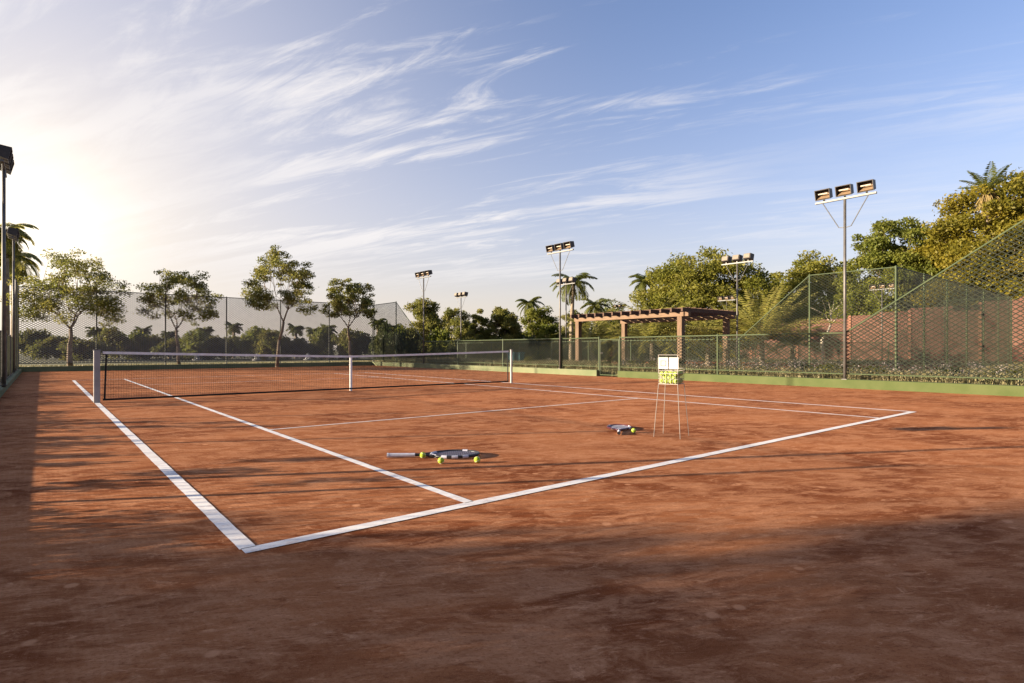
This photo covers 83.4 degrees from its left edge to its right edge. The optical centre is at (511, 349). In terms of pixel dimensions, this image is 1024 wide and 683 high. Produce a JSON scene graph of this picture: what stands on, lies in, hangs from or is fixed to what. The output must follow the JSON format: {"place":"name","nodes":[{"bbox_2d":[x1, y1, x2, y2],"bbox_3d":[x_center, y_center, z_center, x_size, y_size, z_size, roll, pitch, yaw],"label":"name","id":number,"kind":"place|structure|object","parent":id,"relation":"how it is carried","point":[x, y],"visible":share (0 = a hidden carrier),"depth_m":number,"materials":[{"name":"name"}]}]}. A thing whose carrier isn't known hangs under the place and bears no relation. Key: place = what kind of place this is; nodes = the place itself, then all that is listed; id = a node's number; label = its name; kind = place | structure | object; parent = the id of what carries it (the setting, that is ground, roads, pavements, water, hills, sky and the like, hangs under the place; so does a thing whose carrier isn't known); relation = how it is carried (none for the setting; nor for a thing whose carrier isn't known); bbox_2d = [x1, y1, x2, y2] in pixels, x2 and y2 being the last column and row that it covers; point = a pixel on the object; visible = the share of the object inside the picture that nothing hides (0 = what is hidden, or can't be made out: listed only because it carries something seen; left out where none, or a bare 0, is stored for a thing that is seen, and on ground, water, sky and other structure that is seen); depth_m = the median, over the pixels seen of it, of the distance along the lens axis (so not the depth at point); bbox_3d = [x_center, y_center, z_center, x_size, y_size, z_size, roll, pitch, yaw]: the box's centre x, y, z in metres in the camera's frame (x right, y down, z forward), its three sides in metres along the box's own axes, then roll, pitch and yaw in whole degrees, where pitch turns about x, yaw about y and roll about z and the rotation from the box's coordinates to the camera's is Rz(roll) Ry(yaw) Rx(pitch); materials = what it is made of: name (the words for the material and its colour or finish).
{"place":"outdoors","nodes":[
{"label":"outdoors","id":0,"kind":"place"},
{"bbox_2d":[19,350,549,366],"bbox_3d":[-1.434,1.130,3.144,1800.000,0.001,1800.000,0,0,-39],"label":"ground","id":1,"kind":"structure","parent":0,"point":[172,362],"depth_m":53.34,"materials":[{"name":"plant"}]},
{"bbox_2d":[0,369,21,397],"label":"kerb","id":2,"kind":"structure","parent":1,"relation":"on","point":[11,379],"depth_m":18.09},
{"bbox_2d":[0,144,13,386],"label":"floodlight mast","id":3,"kind":"object","parent":2,"relation":"on","point":[6,161],"visible":1,"depth_m":13.60,"materials":[{"name":"metal"}]},
{"bbox_2d":[0,279,18,383],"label":"fence","id":4,"kind":"object","parent":2,"relation":"on","point":[9,355],"visible":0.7,"depth_m":24.94,"materials":[{"name":"metal"}]},
{"bbox_2d":[6,227,19,371],"bbox_3d":[-19.570,-1.883,22.543,0.361,5.565,1.600,0,0,-39],"label":"floodlight mast","id":5,"kind":"object","parent":2,"relation":"on","point":[13,234],"visible":0.98,"depth_m":22.52,"materials":[{"name":"metal"}]},
{"bbox_2d":[0,222,38,334],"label":"palm tree","id":6,"kind":"object","parent":1,"relation":"on","point":[21,240],"visible":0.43,"depth_m":30.95,"materials":[{"name":"green plant"}]},
{"bbox_2d":[0,252,43,336],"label":"palm tree","id":7,"kind":"object","parent":1,"relation":"on","point":[21,268],"visible":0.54,"depth_m":35.98,"materials":[{"name":"green plant"}]},
{"bbox_2d":[19,328,52,358],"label":"bush","id":8,"kind":"object","parent":1,"relation":"on","point":[31,339],"visible":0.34,"depth_m":63.96,"materials":[{"name":"green plant"}]},
{"bbox_2d":[23,335,66,359],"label":"bush","id":9,"kind":"object","parent":1,"relation":"on","point":[46,348],"visible":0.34,"depth_m":57.09,"materials":[{"name":"green plant"}]},
{"bbox_2d":[0,247,133,365],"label":"tree","id":10,"kind":"object","parent":1,"relation":"on","point":[62,280],"visible":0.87,"depth_m":28.89,"materials":[{"name":"green plant"}]},
{"bbox_2d":[57,339,114,360],"bbox_3d":[-41.770,0.049,56.370,4.981,2.202,4.590,0,0,-4],"label":"bush","id":11,"kind":"object","parent":1,"relation":"on","point":[83,349],"visible":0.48,"depth_m":55.81,"materials":[{"name":"green plant"}]},
{"bbox_2d":[85,326,101,340],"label":"palm tree","id":12,"kind":"object","parent":1,"relation":"on","point":[93,332],"visible":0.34,"depth_m":65.52,"materials":[{"name":"green plant"}]},
{"bbox_2d":[92,326,137,359],"bbox_3d":[-42.277,-0.764,61.390,4.326,3.828,3.010,0,0,3],"label":"bush","id":13,"kind":"object","parent":1,"relation":"on","point":[114,341],"visible":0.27,"depth_m":60.72,"materials":[{"name":"green plant"}]},
{"bbox_2d":[122,330,156,359],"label":"bush","id":14,"kind":"object","parent":1,"relation":"on","point":[140,343],"visible":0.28,"depth_m":63.75,"materials":[{"name":"green plant"}]},
{"bbox_2d":[142,334,170,358],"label":"bush","id":15,"kind":"object","parent":1,"relation":"on","point":[154,342],"visible":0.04,"depth_m":65.59,"materials":[{"name":"green plant"}]},
{"bbox_2d":[149,337,191,359],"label":"bush","id":16,"kind":"object","parent":1,"relation":"on","point":[167,347],"visible":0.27,"depth_m":60.16,"materials":[{"name":"green plant"}]},
{"bbox_2d":[133,268,223,363],"bbox_3d":[-18.745,-1.680,32.566,4.605,5.850,4.687,0,0,-39],"label":"tree","id":17,"kind":"object","parent":1,"relation":"on","point":[200,287],"visible":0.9,"depth_m":32.19,"materials":[{"name":"green plant"}]},
{"bbox_2d":[19,362,371,371],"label":"kerb","id":18,"kind":"structure","parent":1,"relation":"on","point":[55,368],"depth_m":31.86,"materials":[{"name":"concrete"}]},
{"bbox_2d":[19,286,372,364],"bbox_3d":[-16.800,-1.103,33.800,18.674,4.005,0.074,0,0,-39],"label":"fence","id":19,"kind":"object","parent":18,"relation":"on","point":[268,332],"visible":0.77,"depth_m":32.36,"materials":[{"name":"metal"}]},
{"bbox_2d":[179,328,214,359],"bbox_3d":[-32.955,-0.596,59.923,3.390,3.491,5.424,0,0,-10],"label":"bush","id":20,"kind":"object","parent":1,"relation":"on","point":[190,344],"visible":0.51,"depth_m":59.09,"materials":[{"name":"green plant"}]},
{"bbox_2d":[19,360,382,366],"bbox_3d":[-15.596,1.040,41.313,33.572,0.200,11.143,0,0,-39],"label":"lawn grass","id":21,"kind":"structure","parent":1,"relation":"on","point":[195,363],"depth_m":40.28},
{"bbox_2d":[205,335,232,359],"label":"bush","id":22,"kind":"object","parent":1,"relation":"on","point":[218,345],"visible":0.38,"depth_m":61.42,"materials":[{"name":"green plant"}]},
{"bbox_2d":[219,335,248,358],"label":"bush","id":23,"kind":"object","parent":1,"relation":"on","point":[232,343],"visible":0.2,"depth_m":64.85,"materials":[{"name":"green plant"}]},
{"bbox_2d":[225,321,242,356],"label":"palm tree","id":24,"kind":"object","parent":1,"relation":"on","point":[231,325],"visible":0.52,"depth_m":73.70,"materials":[{"name":"green plant"}]},
{"bbox_2d":[234,325,270,359],"bbox_3d":[-26.831,-0.789,61.072,4.956,3.878,3.097,0,0,-4],"label":"bush","id":25,"kind":"object","parent":1,"relation":"on","point":[256,338],"visible":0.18,"depth_m":60.38,"materials":[{"name":"green plant"}]},
{"bbox_2d":[251,330,298,359],"bbox_3d":[-24.413,-0.465,59.724,4.633,3.230,4.269,0,0,-42],"label":"bush","id":26,"kind":"object","parent":1,"relation":"on","point":[272,337],"visible":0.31,"depth_m":59.01,"materials":[{"name":"green plant"}]},
{"bbox_2d":[238,245,317,366],"bbox_3d":[-14.230,-2.581,35.113,4.608,7.640,4.668,0,0,-11],"label":"tree","id":27,"kind":"object","parent":1,"relation":"on","point":[259,295],"visible":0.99,"depth_m":34.57,"materials":[{"name":"green plant"}]},
{"bbox_2d":[286,323,304,358],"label":"palm tree","id":28,"kind":"object","parent":1,"relation":"on","point":[291,325],"visible":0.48,"depth_m":69.75,"materials":[{"name":"green plant"}]},
{"bbox_2d":[284,337,322,359],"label":"bush","id":29,"kind":"object","parent":1,"relation":"on","point":[305,350],"visible":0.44,"depth_m":61.21,"materials":[{"name":"green plant"}]},
{"bbox_2d":[309,324,335,358],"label":"bush","id":30,"kind":"object","parent":1,"relation":"on","point":[322,341],"visible":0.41,"depth_m":63.89,"materials":[{"name":"green plant"}]},
{"bbox_2d":[331,328,362,359],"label":"bush","id":31,"kind":"object","parent":1,"relation":"on","point":[345,342],"visible":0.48,"depth_m":60.57,"materials":[{"name":"green plant"}]},
{"bbox_2d":[319,278,376,365],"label":"tree","id":32,"kind":"object","parent":1,"relation":"on","point":[338,299],"visible":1,"depth_m":37.67,"materials":[{"name":"green plant"}]},
{"bbox_2d":[346,331,372,359],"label":"bush","id":33,"kind":"object","parent":1,"relation":"on","point":[366,343],"visible":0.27,"depth_m":61.74,"materials":[{"name":"green plant"}]},
{"bbox_2d":[368,318,385,357],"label":"palm tree","id":34,"kind":"object","parent":1,"relation":"on","point":[372,325],"visible":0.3,"depth_m":72.69,"materials":[{"name":"green plant"}]},
{"bbox_2d":[368,320,406,361],"bbox_3d":[-9.567,-0.575,43.880,2.741,3.450,2.651,0,0,-39],"label":"bush","id":35,"kind":"object","parent":1,"relation":"on","point":[369,351],"visible":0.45,"depth_m":43.55,"materials":[{"name":"green plant"}]},
{"bbox_2d":[388,325,418,358],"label":"bush","id":36,"kind":"object","parent":1,"relation":"on","point":[406,343],"visible":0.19,"depth_m":46.92,"materials":[{"name":"green plant"}]},
{"bbox_2d":[404,297,447,358],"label":"tree","id":37,"kind":"object","parent":1,"relation":"on","point":[432,320],"visible":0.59,"depth_m":47.17,"materials":[{"name":"green plant"}]},
{"bbox_2d":[425,326,453,357],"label":"bush","id":38,"kind":"object","parent":1,"relation":"on","point":[436,335],"visible":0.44,"depth_m":44.53,"materials":[{"name":"green plant"}]},
{"bbox_2d":[442,307,477,349],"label":"tree","id":39,"kind":"object","parent":1,"relation":"on","point":[449,314],"visible":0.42,"depth_m":51.44,"materials":[{"name":"green plant"}]},
{"bbox_2d":[463,309,494,357],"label":"tree","id":40,"kind":"object","parent":1,"relation":"on","point":[472,329],"visible":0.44,"depth_m":49.77,"materials":[{"name":"green plant"}]},
{"bbox_2d":[372,362,600,375],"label":"kerb","id":41,"kind":"structure","parent":1,"relation":"on","point":[585,372],"depth_m":28.19,"materials":[{"name":"concrete"}]},
{"bbox_2d":[415,270,432,363],"bbox_3d":[-5.265,-1.883,34.269,0.361,5.565,1.600,0,0,-39],"label":"floodlight mast","id":42,"kind":"object","parent":41,"relation":"on","point":[423,273],"visible":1,"depth_m":34.23,"materials":[{"name":"metal"}]},
{"bbox_2d":[545,241,574,368],"bbox_3d":[2.120,-1.883,25.259,0.361,5.565,1.600,0,0,-39],"label":"floodlight mast","id":43,"kind":"object","parent":41,"relation":"on","point":[568,245],"visible":1,"depth_m":25.22,"materials":[{"name":"metal"}]},
{"bbox_2d":[480,306,523,357],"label":"tree","id":44,"kind":"object","parent":1,"relation":"on","point":[505,319],"visible":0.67,"depth_m":49.32,"materials":[{"name":"green plant"}]},
{"bbox_2d":[515,296,544,323],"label":"palm tree","id":45,"kind":"object","parent":1,"relation":"on","point":[529,304],"visible":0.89,"depth_m":59.76,"materials":[{"name":"green plant"}]},
{"bbox_2d":[519,306,561,359],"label":"tree","id":46,"kind":"object","parent":1,"relation":"on","point":[538,319],"visible":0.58,"depth_m":55.14,"materials":[{"name":"green plant"}]},
{"bbox_2d":[550,272,597,360],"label":"palm tree","id":47,"kind":"object","parent":1,"relation":"on","point":[579,284],"visible":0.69,"depth_m":43.99,"materials":[{"name":"green plant"}]},
{"bbox_2d":[561,309,592,359],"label":"tree","id":48,"kind":"object","parent":1,"relation":"on","point":[584,324],"visible":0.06,"depth_m":59.40,"materials":[{"name":"green plant"}]},
{"bbox_2d":[553,306,635,360],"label":"palm tree","id":49,"kind":"object","parent":1,"relation":"on","point":[596,331],"visible":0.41,"depth_m":39.79,"materials":[{"name":"green plant"}]},
{"bbox_2d":[580,298,612,360],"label":"palm tree","id":50,"kind":"object","parent":1,"relation":"on","point":[596,307],"visible":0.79,"depth_m":55.63,"materials":[{"name":"green plant"}]},
{"bbox_2d":[589,323,610,359],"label":"bush","id":51,"kind":"object","parent":1,"relation":"on","point":[603,343],"visible":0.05,"depth_m":60.53,"materials":[{"name":"green plant"}]},
{"bbox_2d":[590,298,637,356],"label":"tree","id":52,"kind":"object","parent":1,"relation":"on","point":[612,310],"visible":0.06,"depth_m":64.67,"materials":[{"name":"green plant"}]},
{"bbox_2d":[584,311,673,361],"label":"palm tree","id":53,"kind":"object","parent":1,"relation":"on","point":[634,328],"visible":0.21,"depth_m":41.90,"materials":[{"name":"green plant"}]},
{"bbox_2d":[628,273,656,296],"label":"palm tree","id":54,"kind":"object","parent":1,"relation":"on","point":[642,284],"visible":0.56,"depth_m":64.03,"materials":[{"name":"green plant"}]},
{"bbox_2d":[570,307,738,366],"bbox_3d":[7.329,-0.405,30.272,4.850,3.070,7.250,0,0,-39],"label":"pergola","id":55,"kind":"object","parent":1,"relation":"on","point":[681,315],"visible":0.84,"depth_m":28.99,"materials":[{"name":"brown wood"}]},
{"bbox_2d":[593,295,716,362],"bbox_3d":[8.990,-1.165,36.967,7.317,4.914,8.195,0,0,-39],"label":"palm tree","id":56,"kind":"object","parent":1,"relation":"on","point":[654,330],"visible":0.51,"depth_m":36.70,"materials":[{"name":"green plant"}]},
{"bbox_2d":[381,357,1023,384],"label":"tall grass","id":57,"kind":"structure","parent":1,"relation":"on","point":[931,379],"depth_m":18.89,"materials":[{"name":"plant"}]},
{"bbox_2d":[627,245,786,360],"bbox_3d":[20.062,-3.813,60.114,16.371,14.156,15.623,0,0,-39],"label":"tree","id":58,"kind":"object","parent":1,"relation":"on","point":[683,277],"visible":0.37,"depth_m":56.31,"materials":[{"name":"green plant"}]},
{"bbox_2d":[660,303,768,366],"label":"palm tree","id":59,"kind":"object","parent":1,"relation":"on","point":[700,325],"visible":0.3,"depth_m":36.81,"materials":[{"name":"green plant"}]},
{"bbox_2d":[695,301,780,362],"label":"palm tree","id":60,"kind":"object","parent":1,"relation":"on","point":[739,329],"visible":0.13,"depth_m":39.76,"materials":[{"name":"green plant"}]},
{"bbox_2d":[700,283,842,364],"bbox_3d":[14.751,-1.397,33.947,7.269,5.254,8.239,0,0,-39],"label":"palm tree","id":61,"kind":"object","parent":1,"relation":"on","point":[755,318],"visible":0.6,"depth_m":33.57,"materials":[{"name":"green plant"}]},
{"bbox_2d":[766,319,824,363],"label":"palm tree","id":62,"kind":"object","parent":1,"relation":"on","point":[789,341],"visible":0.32,"depth_m":39.76,"materials":[{"name":"green plant"}]},
{"bbox_2d":[790,359,817,370],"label":"bush","id":63,"kind":"object","parent":1,"relation":"on","point":[802,364],"visible":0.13,"depth_m":21.05,"materials":[{"name":"green plant"}]},
{"bbox_2d":[762,249,862,322],"bbox_3d":[34.877,-4.309,65.781,14.827,14.302,15.476,0,0,-39],"label":"tree","id":64,"kind":"object","parent":1,"relation":"on","point":[797,275],"visible":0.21,"depth_m":63.94,"materials":[{"name":"green plant"}]},
{"bbox_2d":[602,356,1023,381],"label":"rough grass","id":65,"kind":"structure","parent":1,"relation":"on","point":[1015,367],"depth_m":39.01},
{"bbox_2d":[621,356,1016,379],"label":"flowers","id":66,"kind":"object","parent":65,"relation":"on","point":[833,365],"visible":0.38,"depth_m":18.54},
{"bbox_2d":[612,297,1023,361],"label":"garden wall","id":67,"kind":"structure","parent":1,"relation":"on","point":[1014,325],"depth_m":44.45,"materials":[{"name":"brick"}]},
{"bbox_2d":[806,304,832,319],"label":"bush","id":68,"kind":"object","parent":1,"relation":"on","point":[827,310],"visible":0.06,"depth_m":55.92,"materials":[{"name":"green plant"}]},
{"bbox_2d":[618,371,1023,396],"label":"kerb","id":69,"kind":"structure","parent":1,"relation":"on","point":[979,389],"depth_m":16.04,"materials":[{"name":"concrete"}]},
{"bbox_2d":[374,219,1023,379],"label":"fence","id":70,"kind":"object","parent":69,"relation":"on","point":[494,348],"visible":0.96,"depth_m":15.92,"materials":[{"name":"metal"}]},
{"bbox_2d":[600,339,618,375],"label":"gate","id":71,"kind":"structure","parent":70,"relation":"attached to","point":[608,357],"depth_m":23.16,"materials":[{"name":"metal"}]},
{"bbox_2d":[814,179,876,379],"bbox_3d":[9.455,-1.883,16.311,0.361,5.565,1.600,0,0,-39],"label":"floodlight mast","id":72,"kind":"object","parent":69,"relation":"on","point":[866,186],"visible":1,"depth_m":16.28,"materials":[{"name":"metal"}]},
{"bbox_2d":[800,293,857,363],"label":"bare tree","id":73,"kind":"object","parent":1,"relation":"on","point":[829,320],"visible":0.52,"depth_m":32.86,"materials":[{"name":"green plant"}]},
{"bbox_2d":[807,363,863,376],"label":"bush","id":74,"kind":"object","parent":1,"relation":"on","point":[832,368],"visible":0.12,"depth_m":18.72,"materials":[{"name":"green plant"}]},
{"bbox_2d":[853,365,890,378],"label":"bush","id":75,"kind":"object","parent":1,"relation":"on","point":[875,370],"visible":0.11,"depth_m":17.51,"materials":[{"name":"green plant"}]},
{"bbox_2d":[827,216,954,318],"bbox_3d":[34.491,-4.451,51.922,10.983,15.392,11.436,0,0,-39],"label":"tree","id":76,"kind":"object","parent":1,"relation":"on","point":[878,245],"visible":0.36,"depth_m":50.35,"materials":[{"name":"green plant"}]},
{"bbox_2d":[928,366,980,381],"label":"bush","id":77,"kind":"object","parent":1,"relation":"on","point":[951,368],"visible":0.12,"depth_m":17.15,"materials":[{"name":"green plant"}]},
{"bbox_2d":[904,167,1023,306],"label":"tree","id":78,"kind":"object","parent":1,"relation":"on","point":[954,241],"visible":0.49,"depth_m":44.41,"materials":[{"name":"green plant"}]},
{"bbox_2d":[958,161,1018,296],"bbox_3d":[36.997,-6.653,45.019,4.028,15.766,3.842,0,0,-39],"label":"palm tree","id":79,"kind":"object","parent":1,"relation":"on","point":[992,182],"visible":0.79,"depth_m":44.57,"materials":[{"name":"green plant"}]},
{"bbox_2d":[973,368,1023,382],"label":"bush","id":80,"kind":"object","parent":1,"relation":"on","point":[1015,371],"visible":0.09,"depth_m":15.89,"materials":[{"name":"green plant"}]},
{"bbox_2d":[0,365,1023,682],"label":"clay court","id":81,"kind":"object","parent":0,"point":[890,549],"visible":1,"depth_m":3.43,"materials":[{"name":"soil"}]},
{"bbox_2d":[93,350,512,402],"bbox_3d":[-4.281,0.555,15.267,11.088,1.090,0.122,0,0,-39],"label":"tennis net","id":82,"kind":"object","parent":81,"relation":"on","point":[96,376],"visible":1,"depth_m":13.82,"materials":[{"name":"black"}]},
{"bbox_2d":[387,449,479,458],"bbox_3d":[-0.796,1.071,5.867,0.942,0.051,0.384,0,0,-9],"label":"tennis racket","id":83,"kind":"object","parent":81,"relation":"on","point":[454,454],"visible":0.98,"depth_m":5.82,"materials":[{"name":"black"}]},
{"bbox_2d":[72,372,912,552],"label":"court lines","id":84,"kind":"object","parent":81,"relation":"on","point":[232,533],"visible":0.95,"depth_m":4.80,"materials":[{"name":"paint"}]},
{"bbox_2d":[607,424,630,434],"bbox_3d":[1.446,1.073,7.766,0.340,0.045,0.833,0,0,11],"label":"tennis racket","id":85,"kind":"object","parent":81,"relation":"on","point":[619,427],"visible":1,"depth_m":7.89,"materials":[{"name":"grey"}]},
{"bbox_2d":[653,355,688,436],"bbox_3d":[2.015,0.583,7.265,0.344,1.035,0.344,0,0,35],"label":"ball basket","id":86,"kind":"object","parent":81,"relation":"on","point":[665,383],"visible":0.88,"depth_m":7.23,"materials":[{"name":"silver metal"}]},
{"bbox_2d":[659,357,667,368],"bbox_3d":[1.894,0.172,7.189,0.120,0.145,0.006,0,0,35],"label":"score card","id":87,"kind":"object","parent":86,"relation":"attached to","point":[663,362],"visible":1,"depth_m":7.19,"materials":[{"name":"white"}]},
{"bbox_2d":[669,357,678,368],"bbox_3d":[2.003,0.172,7.115,0.120,0.145,0.004,0,0,35],"label":"score card","id":88,"kind":"object","parent":86,"relation":"attached to","point":[673,362],"visible":1,"depth_m":7.11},
{"bbox_2d":[0,0,1023,349],"label":"sky","id":89,"kind":"structure","parent":0,"point":[378,143],"materials":[{"name":"blue"}]},
{"bbox_2d":[542,360,970,373],"bbox_3d":[10.812,1.100,42.469,21.600,0.001,37.100,0,0,-39],"label":"clay court","id":90,"kind":"object","parent":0,"point":[782,365],"depth_m":39.08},
{"bbox_2d":[454,292,467,357],"bbox_3d":[-4.054,-1.733,45.606,0.361,5.565,1.600,0,0,-39],"label":"floodlight mast","id":91,"kind":"object","parent":90,"relation":"on","point":[460,294],"visible":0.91,"depth_m":45.59,"materials":[{"name":"metal"}]},
{"bbox_2d":[452,337,486,358],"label":"bush","id":92,"kind":"object","parent":90,"relation":"on","point":[467,338],"visible":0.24,"depth_m":45.56,"materials":[{"name":"green plant"}]},
{"bbox_2d":[495,327,540,357],"bbox_3d":[0.242,-0.500,50.677,4.641,3.300,4.798,0,0,-9],"label":"bush","id":93,"kind":"object","parent":90,"relation":"on","point":[523,336],"visible":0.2,"depth_m":49.80,"materials":[{"name":"green plant"}]},
{"bbox_2d":[543,333,573,359],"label":"bush","id":94,"kind":"object","parent":90,"relation":"on","point":[553,348],"visible":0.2,"depth_m":54.87,"materials":[{"name":"green plant"}]},
{"bbox_2d":[556,277,576,360],"bbox_3d":[3.426,-1.733,36.480,0.361,5.565,1.600,0,0,-39],"label":"floodlight mast","id":95,"kind":"object","parent":90,"relation":"on","point":[569,280],"visible":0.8,"depth_m":36.46,"materials":[{"name":"metal"}]},
{"bbox_2d":[557,327,603,360],"bbox_3d":[6.318,-0.471,53.229,4.470,3.241,4.324,0,0,2],"label":"bush","id":96,"kind":"object","parent":90,"relation":"on","point":[582,347],"visible":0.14,"depth_m":52.35,"materials":[{"name":"green plant"}]},
{"bbox_2d":[613,304,625,327],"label":"floodlight mast","id":97,"kind":"object","parent":90,"relation":"on","point":[618,306],"visible":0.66,"depth_m":57.47,"materials":[{"name":"metal"}]},
{"bbox_2d":[605,332,641,360],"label":"bush","id":98,"kind":"object","parent":90,"relation":"on","point":[617,347],"visible":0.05,"depth_m":53.67,"materials":[{"name":"green plant"}]},
{"bbox_2d":[417,265,896,370],"bbox_3d":[2.465,-0.988,35.615,0.080,4.235,37.161,0,0,-39],"label":"fence","id":99,"kind":"object","parent":90,"relation":"on","point":[810,275],"visible":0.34,"depth_m":23.60,"materials":[{"name":"metal"}]},
{"bbox_2d":[717,296,735,309],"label":"floodlight mast","id":100,"kind":"object","parent":90,"relation":"on","point":[720,298],"visible":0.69,"depth_m":48.52,"materials":[{"name":"metal"}]},
{"bbox_2d":[721,253,753,369],"bbox_3d":[10.780,-1.733,27.508,0.361,5.565,1.600,0,0,-39],"label":"floodlight mast","id":101,"kind":"object","parent":90,"relation":"on","point":[739,258],"visible":0.94,"depth_m":27.48,"materials":[{"name":"metal"}]},
{"bbox_2d":[602,297,1008,365],"bbox_3d":[17.354,-0.988,47.896,0.080,4.235,36.981,0,0,-39],"label":"fence","id":102,"kind":"object","parent":90,"relation":"on","point":[838,358],"visible":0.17,"depth_m":38.35,"materials":[{"name":"metal"}]},
{"bbox_2d":[869,283,894,364],"bbox_3d":[25.487,-1.733,39.564,0.361,5.565,1.600,0,0,-39],"label":"floodlight mast","id":103,"kind":"object","parent":90,"relation":"on","point":[883,285],"visible":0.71,"depth_m":39.55,"materials":[{"name":"metal"}]},
{"bbox_2d":[897,266,1011,373],"bbox_3d":[21.682,-0.988,27.393,19.220,4.235,0.080,0,0,-39],"label":"fence","id":104,"kind":"object","parent":90,"relation":"on","point":[967,324],"visible":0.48,"depth_m":25.89,"materials":[{"name":"metal"}]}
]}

